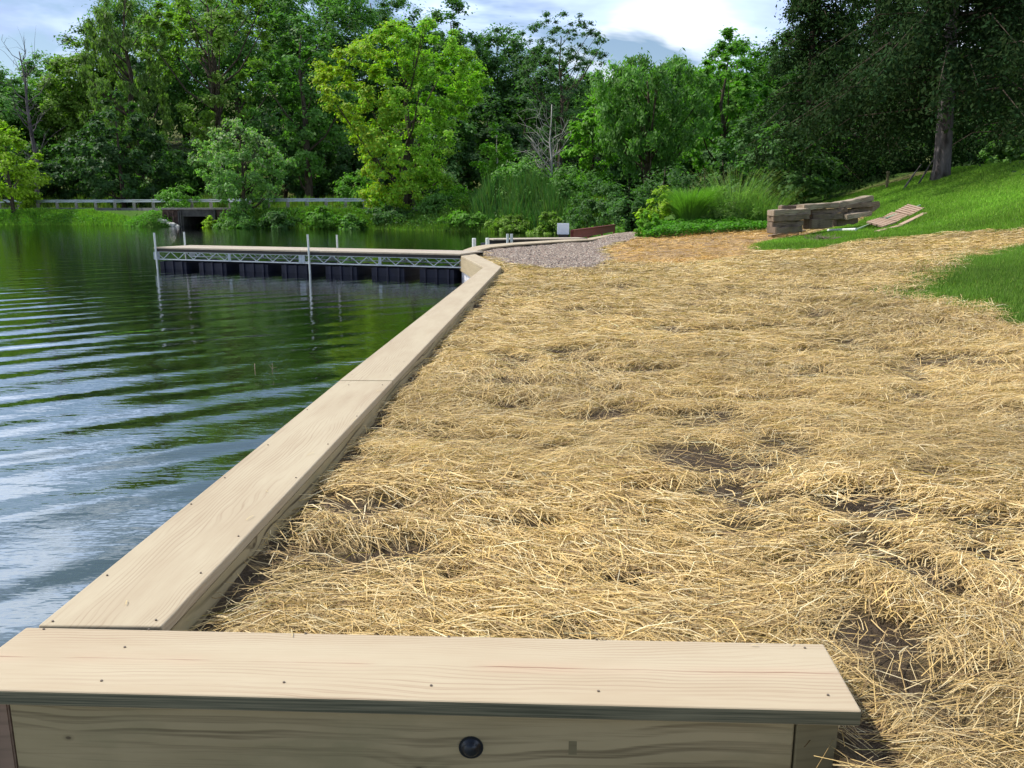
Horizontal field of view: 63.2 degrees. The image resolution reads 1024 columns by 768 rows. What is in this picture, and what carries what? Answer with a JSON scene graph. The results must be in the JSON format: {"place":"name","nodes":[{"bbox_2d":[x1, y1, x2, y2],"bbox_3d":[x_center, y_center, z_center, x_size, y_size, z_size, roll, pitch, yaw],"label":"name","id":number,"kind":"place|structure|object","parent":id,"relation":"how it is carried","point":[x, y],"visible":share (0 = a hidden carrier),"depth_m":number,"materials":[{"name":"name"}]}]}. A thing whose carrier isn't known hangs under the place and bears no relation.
{"place":"outdoors","nodes":[
{"label":"outdoors","id":0,"kind":"place"},
{"bbox_2d":[0,225,596,646],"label":"water","id":1,"kind":"structure","parent":0,"point":[142,397],"depth_m":7.56,"materials":[{"name":"blue liquid"}]},
{"bbox_2d":[153,232,483,277],"bbox_3d":[-4.419,-2.551,18.382,7.769,1.530,1.262,5,13,20],"label":"floating dock","id":2,"kind":"object","parent":1,"relation":"on","point":[302,265],"visible":0.97,"depth_m":17.94,"materials":[{"name":"metal"}]},
{"bbox_2d":[481,234,587,244],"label":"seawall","id":3,"kind":"object","parent":1,"relation":"in","point":[507,239],"visible":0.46,"depth_m":24.64,"materials":[{"name":"wood"}]},
{"bbox_2d":[0,0,971,93],"label":"sky","id":4,"kind":"structure","parent":0,"point":[662,28],"materials":[{"name":"white"}]},
{"bbox_2d":[3,81,1023,767],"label":"ground","id":5,"kind":"structure","parent":0,"point":[705,449],"depth_m":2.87,"materials":[{"name":"beige plant"}]},
{"bbox_2d":[0,61,61,161],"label":"woodland tree","id":6,"kind":"object","parent":5,"relation":"on","point":[6,106],"visible":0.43,"depth_m":90.29,"materials":[{"name":"green plant"}]},
{"bbox_2d":[0,141,82,205],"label":"understory tree","id":7,"kind":"object","parent":5,"relation":"on","point":[57,176],"visible":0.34,"depth_m":78.56,"materials":[{"name":"green plant"}]},
{"bbox_2d":[0,46,90,147],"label":"woodland tree","id":8,"kind":"object","parent":5,"relation":"on","point":[36,71],"visible":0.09,"depth_m":96.55,"materials":[{"name":"green plant"}]},
{"bbox_2d":[30,138,127,199],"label":"understory tree","id":9,"kind":"object","parent":5,"relation":"on","point":[56,149],"visible":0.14,"depth_m":80.23,"materials":[{"name":"green plant"}]},
{"bbox_2d":[0,207,158,224],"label":"bank grass","id":10,"kind":"structure","parent":5,"relation":"on","point":[114,217],"depth_m":67.39,"materials":[{"name":"green plant"}]},
{"bbox_2d":[0,119,53,212],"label":"bright bush","id":11,"kind":"object","parent":10,"relation":"on","point":[21,192],"visible":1,"depth_m":67.48,"materials":[{"name":"green plant"}]},
{"bbox_2d":[0,31,68,204],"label":"leafless tree","id":12,"kind":"object","parent":10,"relation":"on","point":[30,126],"visible":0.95,"depth_m":74.44,"materials":[{"name":"grey plant"}]},
{"bbox_2d":[19,36,151,156],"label":"woodland tree","id":13,"kind":"object","parent":5,"relation":"on","point":[70,109],"visible":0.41,"depth_m":90.79,"materials":[{"name":"green plant"}]},
{"bbox_2d":[32,0,200,138],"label":"woodland tree","id":14,"kind":"object","parent":5,"relation":"on","point":[138,66],"visible":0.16,"depth_m":95.45,"materials":[{"name":"green plant"}]},
{"bbox_2d":[60,125,176,198],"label":"understory tree","id":15,"kind":"object","parent":5,"relation":"on","point":[155,155],"visible":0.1,"depth_m":80.36,"materials":[{"name":"green plant"}]},
{"bbox_2d":[53,89,185,207],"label":"evergreen tree","id":16,"kind":"object","parent":5,"relation":"on","point":[104,183],"visible":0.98,"depth_m":70.74,"materials":[{"name":"green plant"}]},
{"bbox_2d":[76,0,186,181],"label":"willow","id":17,"kind":"object","parent":5,"relation":"on","point":[104,20],"visible":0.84,"depth_m":76.79,"materials":[{"name":"green plant"}]},
{"bbox_2d":[123,210,171,226],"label":"bank weeds","id":18,"kind":"object","parent":5,"relation":"on","point":[145,216],"visible":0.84,"depth_m":60.98,"materials":[{"name":"green plant"}]},
{"bbox_2d":[80,0,254,142],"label":"woodland tree","id":19,"kind":"object","parent":5,"relation":"on","point":[174,97],"visible":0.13,"depth_m":98.09,"materials":[{"name":"green plant"}]},
{"bbox_2d":[124,147,216,200],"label":"understory tree","id":20,"kind":"object","parent":5,"relation":"on","point":[187,169],"visible":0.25,"depth_m":76.81,"materials":[{"name":"green plant"}]},
{"bbox_2d":[0,191,353,207],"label":"roadside weeds","id":21,"kind":"object","parent":5,"relation":"on","point":[281,204],"visible":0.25,"depth_m":71.95,"materials":[{"name":"green plant"}]},
{"bbox_2d":[154,182,202,211],"bbox_3d":[-25.726,-14.321,64.190,3.000,2.431,3.502,4,13,20],"label":"sumac","id":22,"kind":"object","parent":5,"relation":"on","point":[165,194],"visible":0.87,"depth_m":63.60,"materials":[{"name":"green plant"}]},
{"bbox_2d":[161,208,235,225],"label":"culvert bridge","id":23,"kind":"structure","parent":5,"relation":"on","point":[187,216],"depth_m":61.22,"materials":[{"name":"concrete"}]},
{"bbox_2d":[0,198,365,210],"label":"guardrail","id":24,"kind":"object","parent":23,"relation":"on","point":[191,201],"visible":0.57,"depth_m":65.18,"materials":[{"name":"metal"}]},
{"bbox_2d":[134,0,279,196],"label":"forked tree","id":25,"kind":"object","parent":5,"relation":"on","point":[214,102],"visible":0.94,"depth_m":74.94,"materials":[{"name":"green plant"}]},
{"bbox_2d":[163,131,255,200],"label":"understory tree","id":26,"kind":"object","parent":5,"relation":"on","point":[184,155],"visible":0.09,"depth_m":79.32,"materials":[{"name":"green plant"}]},
{"bbox_2d":[122,0,314,144],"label":"woodland tree","id":27,"kind":"object","parent":5,"relation":"on","point":[199,6],"visible":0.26,"depth_m":93.75,"materials":[{"name":"green plant"}]},
{"bbox_2d":[211,209,257,227],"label":"shrub","id":28,"kind":"object","parent":5,"relation":"on","point":[239,220],"visible":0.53,"depth_m":56.28,"materials":[{"name":"green plant"}]},
{"bbox_2d":[187,115,298,213],"bbox_3d":[-19.066,-15.192,58.734,6.762,7.293,7.243,7,14,29],"label":"round tree","id":29,"kind":"object","parent":5,"relation":"on","point":[231,181],"visible":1,"depth_m":57.97,"materials":[{"name":"green plant"}]},
{"bbox_2d":[254,209,305,228],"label":"shrub","id":30,"kind":"object","parent":5,"relation":"on","point":[275,218],"visible":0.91,"depth_m":55.57,"materials":[{"name":"green plant"}]},
{"bbox_2d":[191,0,374,130],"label":"woodland tree","id":31,"kind":"object","parent":5,"relation":"on","point":[286,11],"visible":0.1,"depth_m":96.91,"materials":[{"name":"green plant"}]},
{"bbox_2d":[230,104,337,197],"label":"understory tree","id":32,"kind":"object","parent":5,"relation":"on","point":[295,188],"visible":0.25,"depth_m":78.97,"materials":[{"name":"green plant"}]},
{"bbox_2d":[242,11,361,197],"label":"woodland tree","id":33,"kind":"object","parent":5,"relation":"on","point":[305,156],"visible":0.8,"depth_m":73.64,"materials":[{"name":"green plant"}]},
{"bbox_2d":[269,120,370,197],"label":"understory tree","id":34,"kind":"object","parent":5,"relation":"on","point":[343,156],"visible":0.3,"depth_m":79.56,"materials":[{"name":"green plant"}]},
{"bbox_2d":[304,205,342,228],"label":"shrub","id":35,"kind":"object","parent":5,"relation":"on","point":[328,222],"visible":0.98,"depth_m":54.95,"materials":[{"name":"green plant"}]},
{"bbox_2d":[244,0,407,151],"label":"woodland tree","id":36,"kind":"object","parent":5,"relation":"on","point":[335,12],"visible":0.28,"depth_m":93.34,"materials":[{"name":"green plant"}]},
{"bbox_2d":[335,213,368,228],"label":"shrub","id":37,"kind":"object","parent":5,"relation":"on","point":[354,222],"visible":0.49,"depth_m":54.16,"materials":[{"name":"green plant"}]},
{"bbox_2d":[328,168,382,207],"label":"roadside bush","id":38,"kind":"object","parent":5,"relation":"on","point":[343,189],"visible":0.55,"depth_m":61.52,"materials":[{"name":"green plant"}]},
{"bbox_2d":[324,122,403,206],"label":"understory tree","id":39,"kind":"object","parent":5,"relation":"on","point":[355,164],"visible":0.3,"depth_m":78.15,"materials":[{"name":"green plant"}]},
{"bbox_2d":[296,0,434,125],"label":"woodland tree","id":40,"kind":"object","parent":5,"relation":"on","point":[382,18],"visible":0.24,"depth_m":98.35,"materials":[{"name":"green plant"}]},
{"bbox_2d":[219,205,538,232],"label":"bank grass","id":41,"kind":"structure","parent":5,"relation":"on","point":[432,227],"depth_m":53.24,"materials":[{"name":"green plant"}]},
{"bbox_2d":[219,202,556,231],"bbox_3d":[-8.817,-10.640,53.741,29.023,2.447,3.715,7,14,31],"label":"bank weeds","id":42,"kind":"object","parent":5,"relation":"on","point":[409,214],"visible":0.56,"depth_m":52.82,"materials":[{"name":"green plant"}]},
{"bbox_2d":[363,203,414,225],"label":"shrub","id":43,"kind":"object","parent":5,"relation":"on","point":[381,214],"visible":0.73,"depth_m":53.72,"materials":[{"name":"green plant"}]},
{"bbox_2d":[305,12,496,210],"bbox_3d":[-7.130,-17.673,55.184,12.307,12.743,10.924,0,12,0],"label":"yellow green tree","id":44,"kind":"object","parent":5,"relation":"on","point":[407,182],"visible":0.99,"depth_m":53.74,"materials":[{"name":"green plant"}]},
{"bbox_2d":[360,21,461,135],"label":"woodland tree","id":45,"kind":"object","parent":5,"relation":"on","point":[414,26],"visible":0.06,"depth_m":101.76,"materials":[{"name":"green plant"}]},
{"bbox_2d":[0,233,860,767],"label":"seawall","id":46,"kind":"object","parent":5,"relation":"on","point":[98,673],"visible":0.79,"depth_m":1.70,"materials":[{"name":"brown wood"}]},
{"bbox_2d":[414,192,464,214],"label":"shrub","id":47,"kind":"object","parent":5,"relation":"on","point":[426,206],"visible":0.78,"depth_m":52.13,"materials":[{"name":"green plant"}]},
{"bbox_2d":[401,114,488,194],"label":"understory tree","id":48,"kind":"object","parent":5,"relation":"on","point":[450,166],"visible":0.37,"depth_m":77.56,"materials":[{"name":"green plant"}]},
{"bbox_2d":[397,0,509,156],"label":"woodland tree","id":49,"kind":"object","parent":5,"relation":"on","point":[473,39],"visible":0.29,"depth_m":91.69,"materials":[{"name":"green plant"}]},
{"bbox_2d":[437,209,490,227],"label":"shrub","id":50,"kind":"object","parent":5,"relation":"on","point":[457,217],"visible":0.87,"depth_m":48.98,"materials":[{"name":"green plant"}]},
{"bbox_2d":[453,91,525,191],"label":"understory tree","id":51,"kind":"object","parent":5,"relation":"on","point":[483,136],"visible":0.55,"depth_m":79.74,"materials":[{"name":"green plant"}]},
{"bbox_2d":[469,122,520,178],"bbox_3d":[-1.041,-14.081,54.471,3.617,5.858,3.151,0,12,0],"label":"tree","id":52,"kind":"object","parent":5,"relation":"on","point":[501,149],"visible":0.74,"depth_m":53.49,"materials":[{"name":"green plant"}]},
{"bbox_2d":[435,22,557,146],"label":"woodland tree","id":53,"kind":"object","parent":5,"relation":"on","point":[507,52],"visible":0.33,"depth_m":95.51,"materials":[{"name":"green plant"}]},
{"bbox_2d":[484,214,529,232],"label":"shrub","id":54,"kind":"object","parent":5,"relation":"on","point":[507,224],"visible":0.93,"depth_m":46.37,"materials":[{"name":"green plant"}]},
{"bbox_2d":[484,151,555,210],"bbox_3d":[0.763,-12.043,50.534,4.965,4.044,4.883,6,14,28],"label":"shrub","id":55,"kind":"object","parent":5,"relation":"on","point":[521,165],"visible":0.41,"depth_m":49.76,"materials":[{"name":"green plant"}]},
{"bbox_2d":[415,190,624,236],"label":"bank weeds","id":56,"kind":"object","parent":5,"relation":"on","point":[461,198],"visible":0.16,"depth_m":51.30,"materials":[{"name":"green plant"}]},
{"bbox_2d":[482,74,558,178],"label":"understory tree","id":57,"kind":"object","parent":5,"relation":"on","point":[521,104],"visible":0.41,"depth_m":80.79,"materials":[{"name":"green plant"}]},
{"bbox_2d":[467,165,573,233],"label":"reeds","id":58,"kind":"object","parent":5,"relation":"on","point":[518,201],"visible":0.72,"depth_m":48.38,"materials":[{"name":"green plant"}]},
{"bbox_2d":[494,43,581,152],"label":"woodland tree","id":59,"kind":"object","parent":5,"relation":"on","point":[543,73],"visible":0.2,"depth_m":92.69,"materials":[{"name":"green plant"}]},
{"bbox_2d":[514,102,571,177],"bbox_3d":[1.945,-13.648,49.984,3.937,6.869,3.806,0,12,0],"label":"bare tree","id":60,"kind":"object","parent":5,"relation":"on","point":[551,156],"visible":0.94,"depth_m":49.68,"materials":[{"name":"grey plant"}]},
{"bbox_2d":[525,210,563,233],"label":"shrub","id":61,"kind":"object","parent":5,"relation":"on","point":[546,216],"visible":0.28,"depth_m":45.06,"materials":[{"name":"green plant"}]},
{"bbox_2d":[510,10,608,174],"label":"airy tree","id":62,"kind":"object","parent":5,"relation":"on","point":[565,96],"visible":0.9,"depth_m":69.94,"materials":[{"name":"green plant"}]},
{"bbox_2d":[482,231,637,268],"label":"gravel","id":63,"kind":"structure","parent":5,"relation":"on","point":[586,254],"depth_m":18.50,"materials":[{"name":"grey gravel"}]},
{"bbox_2d":[522,111,605,182],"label":"understory tree","id":64,"kind":"object","parent":5,"relation":"on","point":[570,158],"visible":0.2,"depth_m":76.26,"materials":[{"name":"green plant"}]},
{"bbox_2d":[539,161,611,199],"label":"shrub","id":65,"kind":"object","parent":5,"relation":"on","point":[567,181],"visible":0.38,"depth_m":47.84,"materials":[{"name":"green plant"}]},
{"bbox_2d":[557,187,604,228],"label":"shrub","id":66,"kind":"object","parent":5,"relation":"on","point":[582,223],"visible":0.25,"depth_m":45.08,"materials":[{"name":"green plant"}]},
{"bbox_2d":[537,65,628,159],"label":"woodland tree","id":67,"kind":"object","parent":5,"relation":"on","point":[586,77],"visible":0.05,"depth_m":91.51,"materials":[{"name":"green plant"}]},
{"bbox_2d":[554,96,619,195],"bbox_3d":[5.213,-14.649,53.158,3.894,7.508,3.723,-6,13,-26],"label":"leafy sapling","id":68,"kind":"object","parent":5,"relation":"on","point":[583,149],"visible":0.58,"depth_m":52.67,"materials":[{"name":"green plant"}]},
{"bbox_2d":[570,224,615,237],"bbox_3d":[3.137,-5.619,31.069,0.111,0.496,9.215,3,12,15],"label":"red barrier","id":69,"kind":"object","parent":5,"relation":"on","point":[589,231],"visible":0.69,"depth_m":30.10,"materials":[{"name":"brown wood"}]},
{"bbox_2d":[562,172,638,229],"bbox_3d":[4.858,-9.325,43.043,4.592,3.190,4.624,0,12,0],"label":"shrub","id":70,"kind":"object","parent":5,"relation":"on","point":[593,204],"visible":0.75,"depth_m":42.49,"materials":[{"name":"green plant"}]},
{"bbox_2d":[575,139,651,206],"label":"understory tree","id":71,"kind":"object","parent":5,"relation":"on","point":[616,174],"visible":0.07,"depth_m":72.92,"materials":[{"name":"green plant"}]},
{"bbox_2d":[599,192,652,231],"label":"shrub","id":72,"kind":"object","parent":5,"relation":"on","point":[618,211],"visible":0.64,"depth_m":38.69,"materials":[{"name":"green plant"}]},
{"bbox_2d":[632,210,661,237],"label":"leafy shrub","id":73,"kind":"object","parent":5,"relation":"on","point":[642,222],"visible":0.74,"depth_m":25.41,"materials":[{"name":"green plant"}]},
{"bbox_2d":[578,47,722,210],"bbox_3d":[8.220,-14.872,49.542,8.330,9.479,9.346,0,12,0],"label":"drooping tree","id":74,"kind":"object","parent":5,"relation":"on","point":[646,130],"visible":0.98,"depth_m":48.43,"materials":[{"name":"green plant"}]},
{"bbox_2d":[632,185,673,222],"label":"leafy shrub","id":75,"kind":"object","parent":5,"relation":"on","point":[665,211],"visible":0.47,"depth_m":26.61,"materials":[{"name":"green plant"}]},
{"bbox_2d":[608,138,699,200],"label":"understory tree","id":76,"kind":"object","parent":5,"relation":"on","point":[690,170],"visible":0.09,"depth_m":71.86,"materials":[{"name":"green plant"}]},
{"bbox_2d":[624,163,708,210],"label":"shrub","id":77,"kind":"object","parent":5,"relation":"on","point":[645,189],"visible":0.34,"depth_m":44.28,"materials":[{"name":"green plant"}]},
{"bbox_2d":[654,122,719,190],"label":"understory tree","id":78,"kind":"object","parent":5,"relation":"on","point":[706,156],"visible":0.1,"depth_m":69.15,"materials":[{"name":"green plant"}]},
{"bbox_2d":[653,186,728,220],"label":"grass clump","id":79,"kind":"object","parent":5,"relation":"on","point":[686,205],"visible":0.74,"depth_m":25.96,"materials":[{"name":"green plant"}]},
{"bbox_2d":[640,212,767,237],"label":"ground cover","id":80,"kind":"object","parent":5,"relation":"on","point":[679,225],"visible":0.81,"depth_m":24.95,"materials":[{"name":"green plant"}]},
{"bbox_2d":[672,23,775,183],"bbox_3d":[14.724,-18.772,57.312,7.444,11.223,7.439,0,12,0],"label":"bright tall tree","id":81,"kind":"object","parent":5,"relation":"on","point":[723,102],"visible":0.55,"depth_m":56.16,"materials":[{"name":"green plant"}]},
{"bbox_2d":[680,168,792,220],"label":"plume grass","id":82,"kind":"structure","parent":5,"relation":"on","point":[729,197],"depth_m":26.06,"materials":[{"name":"green plant"}]},
{"bbox_2d":[696,185,776,222],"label":"arching shrub","id":83,"kind":"object","parent":5,"relation":"on","point":[718,212],"visible":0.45,"depth_m":26.04,"materials":[{"name":"green plant"}]},
{"bbox_2d":[697,110,780,195],"bbox_3d":[11.445,-10.893,40.706,5.082,4.865,4.618,-9,15,-36],"label":"dark bush","id":84,"kind":"object","parent":5,"relation":"on","point":[738,126],"visible":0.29,"depth_m":40.03,"materials":[{"name":"green plant"}]},
{"bbox_2d":[680,34,802,147],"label":"woodland tree","id":85,"kind":"object","parent":5,"relation":"on","point":[756,71],"visible":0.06,"depth_m":83.18,"materials":[{"name":"green plant"}]},
{"bbox_2d":[731,187,805,220],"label":"plume grass","id":86,"kind":"object","parent":5,"relation":"on","point":[763,215],"depth_m":25.85,"materials":[{"name":"green plant"}]},
{"bbox_2d":[767,226,802,233],"bbox_3d":[6.801,-3.850,20.758,0.773,0.194,0.431,-6,13,-14],"label":"timber","id":87,"kind":"object","parent":5,"relation":"on","point":[782,230],"visible":0.92,"depth_m":20.58,"materials":[{"name":"brown wood"}]},
{"bbox_2d":[767,220,803,226],"bbox_3d":[6.846,-4.012,20.839,0.845,0.169,0.328,-4,13,-10],"label":"timber","id":88,"kind":"object","parent":87,"relation":"on","point":[786,223],"visible":0.85,"depth_m":20.71,"materials":[{"name":"brown wood"}]},
{"bbox_2d":[767,213,808,221],"bbox_3d":[6.900,-4.152,20.785,0.974,0.180,0.380,-6,13,-11],"label":"timber","id":89,"kind":"object","parent":88,"relation":"on","point":[797,217],"visible":0.87,"depth_m":20.62,"materials":[{"name":"brown wood"}]},
{"bbox_2d":[767,208,810,215],"bbox_3d":[6.911,-4.282,20.763,1.070,0.199,0.346,-6,13,-16],"label":"timber","id":90,"kind":"object","parent":89,"relation":"on","point":[780,212],"visible":0.9,"depth_m":20.62,"materials":[{"name":"beige wood"}]},
{"bbox_2d":[726,121,851,205],"bbox_3d":[10.216,-8.040,31.998,5.032,3.997,5.076,0,12,0],"label":"dark bush","id":91,"kind":"object","parent":5,"relation":"on","point":[815,185],"visible":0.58,"depth_m":30.99,"materials":[{"name":"green plant"}]},
{"bbox_2d":[726,23,855,121],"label":"woodland tree","id":92,"kind":"object","parent":5,"relation":"on","point":[790,73],"visible":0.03,"depth_m":81.57,"materials":[{"name":"green plant"}]},
{"bbox_2d":[719,0,910,197],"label":"spruce","id":93,"kind":"object","parent":5,"relation":"on","point":[823,18],"visible":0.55,"depth_m":33.48,"materials":[{"name":"green plant"}]},
{"bbox_2d":[803,219,832,228],"bbox_3d":[7.750,-4.061,21.067,0.730,0.271,0.332,-8,14,-24],"label":"timber","id":94,"kind":"object","parent":5,"relation":"on","point":[817,223],"visible":0.84,"depth_m":20.92,"materials":[{"name":"brown wood"}]},
{"bbox_2d":[779,131,887,188],"bbox_3d":[14.163,-9.794,36.727,5.309,2.951,4.951,0,12,0],"label":"dark bush","id":95,"kind":"object","parent":5,"relation":"on","point":[828,173],"visible":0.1,"depth_m":35.80,"materials":[{"name":"green plant"}]},
{"bbox_2d":[746,0,928,139],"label":"backdrop tree","id":96,"kind":"object","parent":5,"relation":"on","point":[783,82],"visible":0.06,"depth_m":49.99,"materials":[{"name":"green plant"}]},
{"bbox_2d":[822,102,933,178],"bbox_3d":[19.004,-13.028,43.964,6.952,4.930,7.686,0,12,0],"label":"dark bush","id":97,"kind":"object","parent":5,"relation":"on","point":[913,169],"visible":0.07,"depth_m":42.54,"materials":[{"name":"green plant"}]},
{"bbox_2d":[786,0,971,180],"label":"spruce","id":98,"kind":"object","parent":5,"relation":"on","point":[873,8],"visible":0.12,"depth_m":38.35,"materials":[{"name":"green plant"}]},
{"bbox_2d":[739,0,1023,193],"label":"spruce","id":99,"kind":"object","parent":5,"relation":"on","point":[918,61],"visible":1,"depth_m":25.77,"materials":[{"name":"green plant"}]},
{"bbox_2d":[882,110,983,172],"bbox_3d":[22.285,-12.542,44.531,7.051,3.746,7.264,10,16,40],"label":"dark bush","id":100,"kind":"object","parent":5,"relation":"on","point":[961,160],"visible":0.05,"depth_m":42.63,"materials":[{"name":"green plant"}]},
{"bbox_2d":[856,243,1023,327],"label":"lawn grass","id":101,"kind":"structure","parent":5,"relation":"on","point":[989,276],"depth_m":9.44,"materials":[{"name":"green plant"}]},
{"bbox_2d":[901,108,997,172],"bbox_3d":[23.519,-12.265,42.259,7.602,4.067,7.339,0,12,0],"label":"dark bush","id":102,"kind":"object","parent":5,"relation":"on","point":[964,164],"visible":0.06,"depth_m":41.99,"materials":[{"name":"green plant"}]},
{"bbox_2d":[892,0,1023,172],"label":"spruce","id":103,"kind":"object","parent":5,"relation":"on","point":[979,137],"visible":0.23,"depth_m":35.34,"materials":[{"name":"green plant"}]},
{"bbox_2d":[976,136,1023,163],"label":"dark bush","id":104,"kind":"object","parent":5,"relation":"on","point":[1007,157],"visible":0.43,"depth_m":32.67,"materials":[{"name":"green plant"}]},
{"bbox_2d":[749,160,1023,250],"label":"lawn grass","id":105,"kind":"structure","parent":0,"point":[924,189],"depth_m":21.25,"materials":[{"name":"green plant"}]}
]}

